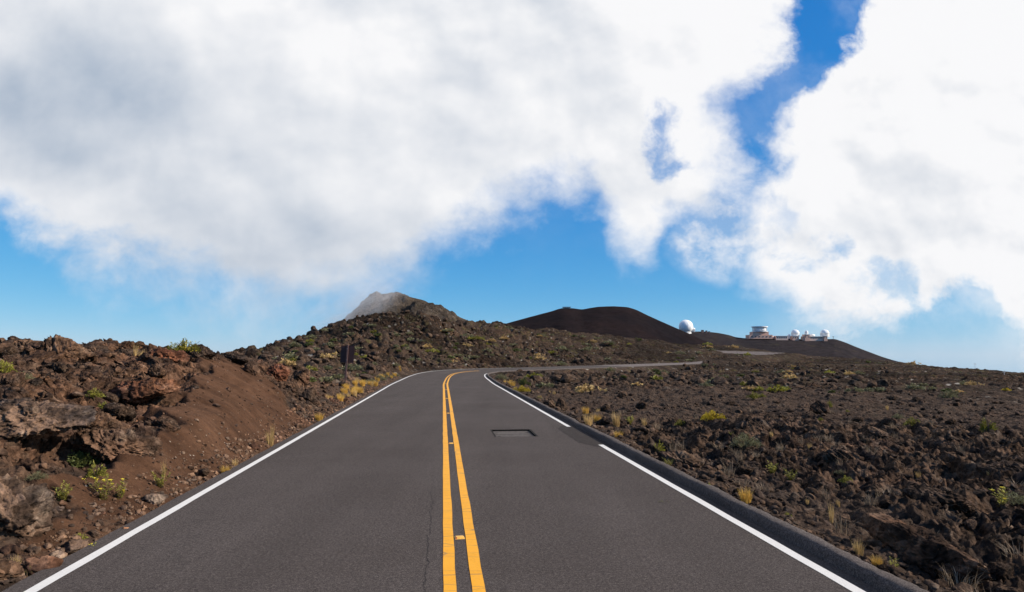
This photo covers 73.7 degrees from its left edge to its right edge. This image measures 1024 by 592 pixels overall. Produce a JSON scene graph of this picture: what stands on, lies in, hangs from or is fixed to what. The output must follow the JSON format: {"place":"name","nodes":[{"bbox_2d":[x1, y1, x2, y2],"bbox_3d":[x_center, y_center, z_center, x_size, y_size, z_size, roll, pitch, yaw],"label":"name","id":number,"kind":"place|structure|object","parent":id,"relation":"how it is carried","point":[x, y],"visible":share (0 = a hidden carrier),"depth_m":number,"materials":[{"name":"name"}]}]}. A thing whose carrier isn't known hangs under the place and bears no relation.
{"place":"outdoors","nodes":[
{"label":"outdoors","id":0,"kind":"place"},
{"bbox_2d":[344,291,485,321],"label":"peak hill","id":1,"kind":"structure","parent":0,"point":[379,302],"depth_m":222.19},
{"bbox_2d":[2,365,880,591],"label":"road","id":2,"kind":"structure","parent":0,"point":[350,500],"depth_m":7.31,"materials":[{"name":"asphalt"}]},
{"bbox_2d":[24,368,483,591],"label":"edge line","id":3,"kind":"object","parent":2,"relation":"on","point":[63,572],"visible":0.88,"depth_m":7.34,"materials":[{"name":"white paint"}]},
{"bbox_2d":[443,371,466,591],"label":"line","id":4,"kind":"object","parent":2,"relation":"on","point":[449,578],"visible":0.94,"depth_m":7.30,"materials":[{"name":"yellow paint"}]},
{"bbox_2d":[447,371,485,591],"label":"line","id":5,"kind":"object","parent":2,"relation":"on","point":[477,581],"visible":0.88,"depth_m":7.34,"materials":[{"name":"yellow paint"}]},
{"bbox_2d":[491,429,537,436],"bbox_3d":[0.030,3.217,15.822,0.980,0.088,1.459,0,-5,-6],"label":"access cover","id":6,"kind":"object","parent":2,"relation":"in","point":[512,433],"visible":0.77,"depth_m":16.00,"materials":[{"name":"metal"}]},
{"bbox_2d":[484,374,570,426],"bbox_3d":[-0.027,6.384,52.556,6.603,0.097,70.860,0,-5,3],"label":"edge line","id":7,"kind":"object","parent":2,"relation":"on","point":[556,419],"visible":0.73,"depth_m":23.39,"materials":[{"name":"white paint"}]},
{"bbox_2d":[558,425,612,446],"bbox_3d":[1.522,3.132,15.397,0.598,0.001,4.221,0,-5,-6],"label":"asphalt patch","id":8,"kind":"object","parent":2,"relation":"on","point":[575,433],"visible":0.96,"depth_m":15.09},
{"bbox_2d":[487,367,928,591],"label":"kerb","id":9,"kind":"structure","parent":2,"relation":"on","point":[865,572],"depth_m":7.10,"materials":[{"name":"concrete"}]},
{"bbox_2d":[600,445,865,591],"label":"edge line","id":10,"kind":"object","parent":2,"relation":"on","point":[825,572],"visible":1,"depth_m":6.85,"materials":[{"name":"white paint"}]},
{"bbox_2d":[0,310,1023,591],"bbox_3d":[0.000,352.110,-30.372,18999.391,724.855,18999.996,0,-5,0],"label":"ground","id":11,"kind":"structure","parent":0,"point":[980,544],"depth_m":15.24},
{"bbox_2d":[0,359,17,372],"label":"leafy plant","id":12,"kind":"object","parent":11,"relation":"on","point":[4,367],"visible":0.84,"depth_m":12.67,"materials":[{"name":"green plant"}]},
{"bbox_2d":[1,347,18,355],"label":"boulder","id":13,"kind":"object","parent":11,"relation":"on","point":[10,351],"visible":0.69,"depth_m":14.84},
{"bbox_2d":[1,354,22,360],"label":"boulder","id":14,"kind":"object","parent":11,"relation":"on","point":[5,357],"visible":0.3,"depth_m":14.13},
{"bbox_2d":[0,559,24,580],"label":"boulder","id":15,"kind":"object","parent":11,"relation":"on","point":[10,568],"visible":0.91,"depth_m":5.55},
{"bbox_2d":[0,372,25,387],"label":"boulder","id":16,"kind":"object","parent":11,"relation":"on","point":[16,379],"visible":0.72,"depth_m":11.31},
{"bbox_2d":[0,473,54,537],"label":"boulder","id":17,"kind":"object","parent":11,"relation":"on","point":[25,511],"visible":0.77,"depth_m":6.38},
{"bbox_2d":[12,338,43,346],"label":"boulder","id":18,"kind":"object","parent":11,"relation":"on","point":[19,342],"visible":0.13,"depth_m":15.81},
{"bbox_2d":[28,378,42,385],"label":"boulder","id":19,"kind":"object","parent":11,"relation":"on","point":[36,381],"visible":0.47,"depth_m":11.75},
{"bbox_2d":[25,471,50,480],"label":"shrub","id":20,"kind":"object","parent":11,"relation":"on","point":[38,475],"visible":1,"depth_m":7.61,"materials":[{"name":"green plant"}]},
{"bbox_2d":[24,555,63,576],"bbox_3d":[-4.002,2.305,5.818,0.292,0.180,0.233,14,-11,-28],"label":"stone","id":21,"kind":"object","parent":11,"relation":"on","point":[34,564],"visible":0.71,"depth_m":5.78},
{"bbox_2d":[37,367,54,373],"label":"boulder","id":22,"kind":"object","parent":11,"relation":"on","point":[46,370],"visible":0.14,"depth_m":13.60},
{"bbox_2d":[0,398,96,439],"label":"boulder","id":23,"kind":"object","parent":11,"relation":"on","point":[22,418],"visible":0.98,"depth_m":8.87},
{"bbox_2d":[36,362,65,369],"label":"boulder","id":24,"kind":"object","parent":11,"relation":"on","point":[48,365],"visible":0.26,"depth_m":13.82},
{"bbox_2d":[52,362,67,372],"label":"boulder","id":25,"kind":"object","parent":11,"relation":"on","point":[60,367],"visible":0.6,"depth_m":13.72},
{"bbox_2d":[23,334,98,358],"bbox_3d":[-10.220,1.310,15.534,1.546,0.873,0.983,5,-6,-12],"label":"boulder","id":26,"kind":"object","parent":11,"relation":"on","point":[60,344],"visible":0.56,"depth_m":15.32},
{"bbox_2d":[55,480,71,500],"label":"flowering weed","id":27,"kind":"object","parent":11,"relation":"on","point":[64,495],"visible":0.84,"depth_m":7.45,"materials":[{"name":"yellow plant"}]},
{"bbox_2d":[63,539,89,554],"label":"stone","id":28,"kind":"object","parent":11,"relation":"on","point":[73,546],"visible":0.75,"depth_m":6.38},
{"bbox_2d":[67,449,100,468],"bbox_3d":[-5.727,2.175,9.150,0.403,0.334,0.303,0,-5,-6],"label":"leafy plant","id":29,"kind":"object","parent":11,"relation":"on","point":[79,462],"visible":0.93,"depth_m":9.10,"materials":[{"name":"green plant"}]},
{"bbox_2d":[84,388,105,399],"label":"leafy plant","id":30,"kind":"object","parent":11,"relation":"on","point":[95,393],"visible":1,"depth_m":12.44,"materials":[{"name":"green plant"}]},
{"bbox_2d":[83,344,108,350],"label":"boulder","id":31,"kind":"object","parent":11,"relation":"on","point":[102,347],"visible":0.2,"depth_m":17.42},
{"bbox_2d":[86,460,107,477],"bbox_3d":[-5.027,2.116,8.279,0.282,0.268,0.168,1,-5,-15],"label":"leafy plant","id":32,"kind":"object","parent":11,"relation":"on","point":[96,473],"visible":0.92,"depth_m":8.26,"materials":[{"name":"green plant"}]},
{"bbox_2d":[82,475,113,499],"bbox_3d":[-4.816,2.252,7.960,0.280,0.329,0.335,0,-5,4],"label":"flowering weed","id":33,"kind":"object","parent":11,"relation":"on","point":[105,494],"visible":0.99,"depth_m":8.00,"materials":[{"name":"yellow plant"}]},
{"bbox_2d":[72,410,130,431],"bbox_3d":[-6.281,2.002,10.095,1.149,0.630,0.774,2,-5,-26],"label":"boulder","id":34,"kind":"object","parent":11,"relation":"on","point":[103,420],"visible":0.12,"depth_m":9.95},
{"bbox_2d":[100,391,121,402],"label":"boulder","id":35,"kind":"object","parent":11,"relation":"on","point":[111,397],"visible":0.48,"depth_m":12.99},
{"bbox_2d":[67,426,162,461],"bbox_3d":[-5.527,2.073,9.484,0.638,0.560,1.108,-4,-6,39],"label":"boulder","id":36,"kind":"object","parent":11,"relation":"on","point":[100,443],"visible":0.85,"depth_m":9.26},
{"bbox_2d":[109,478,127,498],"bbox_3d":[-4.688,2.314,8.177,0.298,0.297,0.147,-3,-6,27],"label":"flowering weed","id":37,"kind":"object","parent":11,"relation":"on","point":[121,492],"visible":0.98,"depth_m":8.17,"materials":[{"name":"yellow plant"}]},
{"bbox_2d":[103,402,136,421],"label":"boulder","id":38,"kind":"object","parent":11,"relation":"on","point":[121,411],"visible":0.81,"depth_m":10.93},
{"bbox_2d":[114,349,141,355],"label":"boulder","id":39,"kind":"object","parent":11,"relation":"on","point":[129,351],"visible":0.34,"depth_m":17.84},
{"bbox_2d":[109,377,180,404],"bbox_3d":[-7.347,1.883,13.438,1.528,0.522,0.789,-11,7,-9],"label":"boulder","id":40,"kind":"object","parent":11,"relation":"on","point":[137,392],"visible":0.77,"depth_m":13.30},
{"bbox_2d":[137,352,152,360],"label":"boulder","id":41,"kind":"object","parent":11,"relation":"on","point":[143,356],"visible":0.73,"depth_m":16.34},
{"bbox_2d":[142,493,168,503],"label":"stone","id":42,"kind":"object","parent":11,"relation":"on","point":[153,498],"visible":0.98,"depth_m":8.36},
{"bbox_2d":[147,364,166,376],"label":"boulder","id":43,"kind":"object","parent":11,"relation":"on","point":[155,370],"visible":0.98,"depth_m":15.31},
{"bbox_2d":[150,471,171,486],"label":"flowering weed","id":44,"kind":"object","parent":11,"relation":"on","point":[160,483],"visible":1,"depth_m":8.98,"materials":[{"name":"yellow plant"}]},
{"bbox_2d":[136,348,189,362],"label":"boulder","id":45,"kind":"object","parent":11,"relation":"on","point":[174,356],"visible":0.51,"depth_m":17.89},
{"bbox_2d":[150,415,180,431],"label":"boulder","id":46,"kind":"object","parent":11,"relation":"on","point":[166,423],"visible":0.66,"depth_m":10.88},
{"bbox_2d":[44,356,305,542],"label":"cinder pebbles","id":47,"kind":"object","parent":11,"relation":"on","point":[92,524],"visible":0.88,"depth_m":13.79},
{"bbox_2d":[0,338,365,567],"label":"lava rubble","id":48,"kind":"object","parent":11,"relation":"on","point":[5,550],"visible":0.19,"depth_m":14.70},
{"bbox_2d":[168,338,200,351],"bbox_3d":[-8.847,1.365,18.498,0.804,0.489,0.830,-2,-5,20],"label":"shrub","id":49,"kind":"object","parent":11,"relation":"on","point":[183,345],"visible":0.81,"depth_m":18.44,"materials":[{"name":"green plant"}]},
{"bbox_2d":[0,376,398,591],"bbox_3d":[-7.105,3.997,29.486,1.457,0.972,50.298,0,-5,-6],"label":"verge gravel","id":50,"kind":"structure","parent":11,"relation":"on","point":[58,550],"depth_m":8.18,"materials":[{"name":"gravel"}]},
{"bbox_2d":[184,344,216,359],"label":"boulder","id":51,"kind":"object","parent":11,"relation":"on","point":[205,352],"visible":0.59,"depth_m":18.57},
{"bbox_2d":[198,468,209,476],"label":"stone","id":52,"kind":"object","parent":11,"relation":"on","point":[203,472],"visible":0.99,"depth_m":10.07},
{"bbox_2d":[222,351,248,364],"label":"boulder","id":53,"kind":"object","parent":11,"relation":"on","point":[237,357],"visible":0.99,"depth_m":20.23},
{"bbox_2d":[242,360,259,375],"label":"boulder","id":54,"kind":"object","parent":11,"relation":"on","point":[251,367],"visible":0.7,"depth_m":19.75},
{"bbox_2d":[265,429,274,445],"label":"grass tuft","id":55,"kind":"object","parent":11,"relation":"on","point":[270,442],"visible":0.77,"depth_m":13.81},
{"bbox_2d":[265,363,290,381],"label":"boulder","id":56,"kind":"object","parent":11,"relation":"on","point":[279,372],"visible":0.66,"depth_m":22.75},
{"bbox_2d":[278,358,296,364],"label":"hillside bush","id":57,"kind":"object","parent":11,"relation":"on","point":[288,362],"visible":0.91,"depth_m":29.01,"materials":[{"name":"beige plant"}]},
{"bbox_2d":[276,381,299,396],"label":"boulder","id":58,"kind":"object","parent":11,"relation":"on","point":[286,384],"visible":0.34,"depth_m":21.73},
{"bbox_2d":[291,369,309,386],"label":"boulder","id":59,"kind":"object","parent":11,"relation":"on","point":[302,376],"visible":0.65,"depth_m":26.66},
{"bbox_2d":[299,387,315,401],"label":"boulder","id":60,"kind":"object","parent":11,"relation":"on","point":[308,394],"visible":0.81,"depth_m":21.68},
{"bbox_2d":[340,345,354,379],"bbox_3d":[-8.447,3.519,34.822,0.700,2.068,0.068,3,-5,4],"label":"road sign","id":61,"kind":"object","parent":11,"relation":"on","point":[347,354],"visible":0.96,"depth_m":34.89,"materials":[{"name":"metal"}]},
{"bbox_2d":[339,364,363,369],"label":"hillside bush","id":62,"kind":"object","parent":11,"relation":"on","point":[353,367],"visible":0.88,"depth_m":49.55,"materials":[{"name":"green plant"}]},
{"bbox_2d":[513,386,530,391],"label":"shrub","id":63,"kind":"object","parent":11,"relation":"on","point":[519,388],"visible":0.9,"depth_m":33.55,"materials":[{"name":"yellow plant"}]},
{"bbox_2d":[518,377,530,385],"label":"leafy plant","id":64,"kind":"object","parent":11,"relation":"on","point":[522,381],"visible":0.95,"depth_m":41.78,"materials":[{"name":"green plant"}]},
{"bbox_2d":[534,382,554,387],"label":"hillside bush","id":65,"kind":"object","parent":11,"relation":"on","point":[543,384],"visible":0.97,"depth_m":39.59,"materials":[{"name":"green plant"}]},
{"bbox_2d":[543,399,554,407],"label":"boulder","id":66,"kind":"object","parent":11,"relation":"on","point":[550,403],"visible":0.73,"depth_m":24.63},
{"bbox_2d":[555,398,566,410],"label":"boulder","id":67,"kind":"object","parent":11,"relation":"on","point":[561,403],"visible":0.56,"depth_m":25.10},
{"bbox_2d":[257,310,890,387],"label":"lava rubble","id":68,"kind":"object","parent":11,"relation":"on","point":[563,378],"visible":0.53,"depth_m":70.65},
{"bbox_2d":[574,383,606,392],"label":"hillside bush","id":69,"kind":"object","parent":11,"relation":"on","point":[583,388],"visible":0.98,"depth_m":33.71,"materials":[{"name":"beige plant"}]},
{"bbox_2d":[596,418,609,424],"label":"boulder","id":70,"kind":"object","parent":11,"relation":"on","point":[603,421],"visible":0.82,"depth_m":18.16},
{"bbox_2d":[611,410,620,426],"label":"grass tuft","id":71,"kind":"object","parent":11,"relation":"on","point":[617,424],"visible":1,"depth_m":17.86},
{"bbox_2d":[635,401,646,408],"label":"boulder","id":72,"kind":"object","parent":11,"relation":"on","point":[641,405],"visible":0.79,"depth_m":23.02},
{"bbox_2d":[657,450,704,466],"bbox_3d":[2.809,2.776,11.375,0.761,0.396,0.541,1,-5,-7],"label":"boulder","id":73,"kind":"object","parent":11,"relation":"on","point":[685,457],"visible":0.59,"depth_m":11.31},
{"bbox_2d":[700,410,725,419],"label":"shrub","id":74,"kind":"object","parent":11,"relation":"on","point":[712,415],"visible":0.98,"depth_m":19.61,"materials":[{"name":"yellow plant"}]},
{"bbox_2d":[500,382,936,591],"bbox_3d":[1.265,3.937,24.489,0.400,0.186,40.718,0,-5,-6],"label":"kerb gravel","id":75,"kind":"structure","parent":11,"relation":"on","point":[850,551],"depth_m":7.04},
{"bbox_2d":[736,465,753,475],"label":"boulder","id":76,"kind":"object","parent":11,"relation":"on","point":[744,470],"visible":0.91,"depth_m":10.19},
{"bbox_2d":[737,487,753,503],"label":"grass tuft","id":77,"kind":"object","parent":11,"relation":"on","point":[745,499],"visible":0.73,"depth_m":8.21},
{"bbox_2d":[729,433,762,448],"bbox_3d":[4.718,2.919,13.734,0.636,0.351,0.646,-4,-6,36],"label":"shrub","id":78,"kind":"object","parent":11,"relation":"on","point":[746,442],"visible":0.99,"depth_m":13.69,"materials":[{"name":"green plant"}]},
{"bbox_2d":[734,416,769,430],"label":"boulder","id":79,"kind":"object","parent":11,"relation":"on","point":[758,423],"visible":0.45,"depth_m":15.99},
{"bbox_2d":[491,377,1023,591],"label":"lava rubble","id":80,"kind":"object","parent":11,"relation":"on","point":[773,504],"visible":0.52,"depth_m":10.50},
{"bbox_2d":[766,384,790,391],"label":"hillside bush","id":81,"kind":"object","parent":11,"relation":"on","point":[781,389],"visible":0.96,"depth_m":34.23,"materials":[{"name":"green plant"}]},
{"bbox_2d":[783,468,797,480],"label":"flowering weed","id":82,"kind":"object","parent":11,"relation":"on","point":[789,476],"visible":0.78,"depth_m":9.96,"materials":[{"name":"green plant"}]},
{"bbox_2d":[809,400,829,413],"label":"boulder","id":83,"kind":"object","parent":11,"relation":"on","point":[818,407],"visible":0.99,"depth_m":20.60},
{"bbox_2d":[811,515,830,525],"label":"stone","id":84,"kind":"object","parent":11,"relation":"on","point":[816,518],"visible":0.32,"depth_m":7.38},
{"bbox_2d":[821,504,853,535],"bbox_3d":[3.353,2.294,6.933,0.421,0.329,0.375,-2,-5,20],"label":"grass tuft","id":85,"kind":"object","parent":11,"relation":"on","point":[841,527],"visible":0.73,"depth_m":6.95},
{"bbox_2d":[821,447,859,463],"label":"boulder","id":86,"kind":"object","parent":11,"relation":"on","point":[828,455],"visible":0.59,"depth_m":11.85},
{"bbox_2d":[852,540,864,555],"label":"grass tuft","id":87,"kind":"object","parent":11,"relation":"on","point":[859,550],"visible":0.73,"depth_m":6.13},
{"bbox_2d":[862,492,878,505],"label":"grass tuft","id":88,"kind":"object","parent":11,"relation":"on","point":[867,500],"visible":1,"depth_m":8.17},
{"bbox_2d":[864,387,885,391],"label":"hillside bush","id":89,"kind":"object","parent":11,"relation":"on","point":[877,389],"visible":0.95,"depth_m":41.20,"materials":[{"name":"green plant"}]},
{"bbox_2d":[867,426,888,436],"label":"boulder","id":90,"kind":"object","parent":11,"relation":"on","point":[874,431],"visible":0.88,"depth_m":15.54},
{"bbox_2d":[869,554,886,566],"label":"grass tuft","id":91,"kind":"object","parent":11,"relation":"on","point":[874,562],"visible":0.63,"depth_m":5.76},
{"bbox_2d":[878,499,893,508],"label":"boulder","id":92,"kind":"object","parent":11,"relation":"on","point":[885,503],"visible":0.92,"depth_m":8.11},
{"bbox_2d":[879,417,896,424],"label":"boulder","id":93,"kind":"object","parent":11,"relation":"on","point":[887,420],"visible":0.96,"depth_m":16.87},
{"bbox_2d":[901,416,920,426],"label":"leafy plant","id":94,"kind":"object","parent":11,"relation":"on","point":[912,421],"visible":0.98,"depth_m":17.12,"materials":[{"name":"green plant"}]},
{"bbox_2d":[905,383,923,389],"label":"hillside bush","id":95,"kind":"object","parent":11,"relation":"on","point":[912,386],"visible":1,"depth_m":47.40,"materials":[{"name":"green plant"}]},
{"bbox_2d":[917,426,929,432],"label":"boulder","id":96,"kind":"object","parent":11,"relation":"on","point":[920,429],"visible":0.82,"depth_m":15.81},
{"bbox_2d":[861,512,991,585],"bbox_3d":[3.705,2.332,6.139,0.479,0.441,1.302,1,2,-10],"label":"boulder","id":97,"kind":"object","parent":11,"relation":"on","point":[924,549],"visible":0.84,"depth_m":6.00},
{"bbox_2d":[902,484,977,513],"bbox_3d":[5.353,2.569,8.544,0.823,0.336,0.622,4,-2,30],"label":"boulder","id":98,"kind":"object","parent":11,"relation":"on","point":[956,501],"visible":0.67,"depth_m":8.37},
{"bbox_2d":[939,390,959,397],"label":"shrub","id":99,"kind":"object","parent":11,"relation":"on","point":[948,395],"visible":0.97,"depth_m":30.96,"materials":[{"name":"green plant"}]},
{"bbox_2d":[945,453,965,462],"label":"boulder","id":100,"kind":"object","parent":11,"relation":"on","point":[950,457],"visible":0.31,"depth_m":11.54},
{"bbox_2d":[937,563,992,588],"bbox_3d":[3.652,2.286,5.571,0.505,0.249,0.472,-3,-6,35],"label":"grass tuft","id":101,"kind":"object","parent":11,"relation":"on","point":[957,581],"visible":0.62,"depth_m":5.57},
{"bbox_2d":[963,519,976,531],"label":"boulder","id":102,"kind":"object","parent":11,"relation":"on","point":[970,524],"visible":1,"depth_m":7.67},
{"bbox_2d":[979,419,998,431],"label":"leafy plant","id":103,"kind":"object","parent":11,"relation":"on","point":[985,426],"visible":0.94,"depth_m":14.91,"materials":[{"name":"green plant"}]},
{"bbox_2d":[975,460,1023,474],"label":"boulder","id":104,"kind":"object","parent":11,"relation":"on","point":[1010,465],"visible":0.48,"depth_m":10.76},
{"bbox_2d":[990,487,1008,504],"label":"flowering weed","id":105,"kind":"object","parent":11,"relation":"on","point":[1003,500],"visible":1,"depth_m":8.26,"materials":[{"name":"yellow plant"}]},
{"bbox_2d":[987,561,1013,581],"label":"boulder","id":106,"kind":"object","parent":11,"relation":"on","point":[1004,572],"visible":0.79,"depth_m":5.76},
{"bbox_2d":[992,585,1022,591],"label":"boulder","id":107,"kind":"object","parent":11,"relation":"on","point":[1002,588],"visible":0.98,"depth_m":5.44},
{"bbox_2d":[996,538,1023,557],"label":"grass tuft","id":108,"kind":"object","parent":11,"relation":"on","point":[1017,553],"visible":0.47,"depth_m":6.22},
{"bbox_2d":[1002,491,1023,504],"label":"shrub","id":109,"kind":"object","parent":11,"relation":"on","point":[1017,498],"visible":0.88,"depth_m":8.67,"materials":[{"name":"green plant"}]},
{"bbox_2d":[0,0,1023,372],"label":"sky","id":110,"kind":"structure","parent":0,"point":[223,175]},
{"bbox_2d":[506,306,716,345],"bbox_3d":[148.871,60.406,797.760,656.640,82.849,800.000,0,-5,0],"label":"cinder cone hill","id":111,"kind":"structure","parent":0,"point":[627,322],"depth_m":633.75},
{"bbox_2d":[599,361,702,366],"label":"road","id":112,"kind":"structure","parent":0,"point":[653,364],"depth_m":127.12,"materials":[{"name":"asphalt"}]},
{"bbox_2d":[716,350,780,354],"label":"road","id":113,"kind":"structure","parent":0,"point":[753,353],"depth_m":273.54,"materials":[{"name":"asphalt"}]},
{"bbox_2d":[691,331,897,361],"bbox_3d":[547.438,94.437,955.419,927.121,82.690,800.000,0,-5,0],"label":"observatory ridge hill","id":114,"kind":"structure","parent":0,"point":[834,348],"depth_m":810.92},
{"bbox_2d":[679,320,692,333],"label":"radome","id":115,"kind":"object","parent":114,"relation":"on","point":[686,326],"visible":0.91,"depth_m":838.28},
{"bbox_2d":[745,326,774,338],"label":"telescope building","id":116,"kind":"structure","parent":114,"relation":"on","point":[759,332],"depth_m":842.32,"materials":[{"name":"metal"}]},
{"bbox_2d":[800,336,822,340],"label":"ridge building","id":117,"kind":"structure","parent":114,"relation":"on","point":[816,338],"depth_m":842.50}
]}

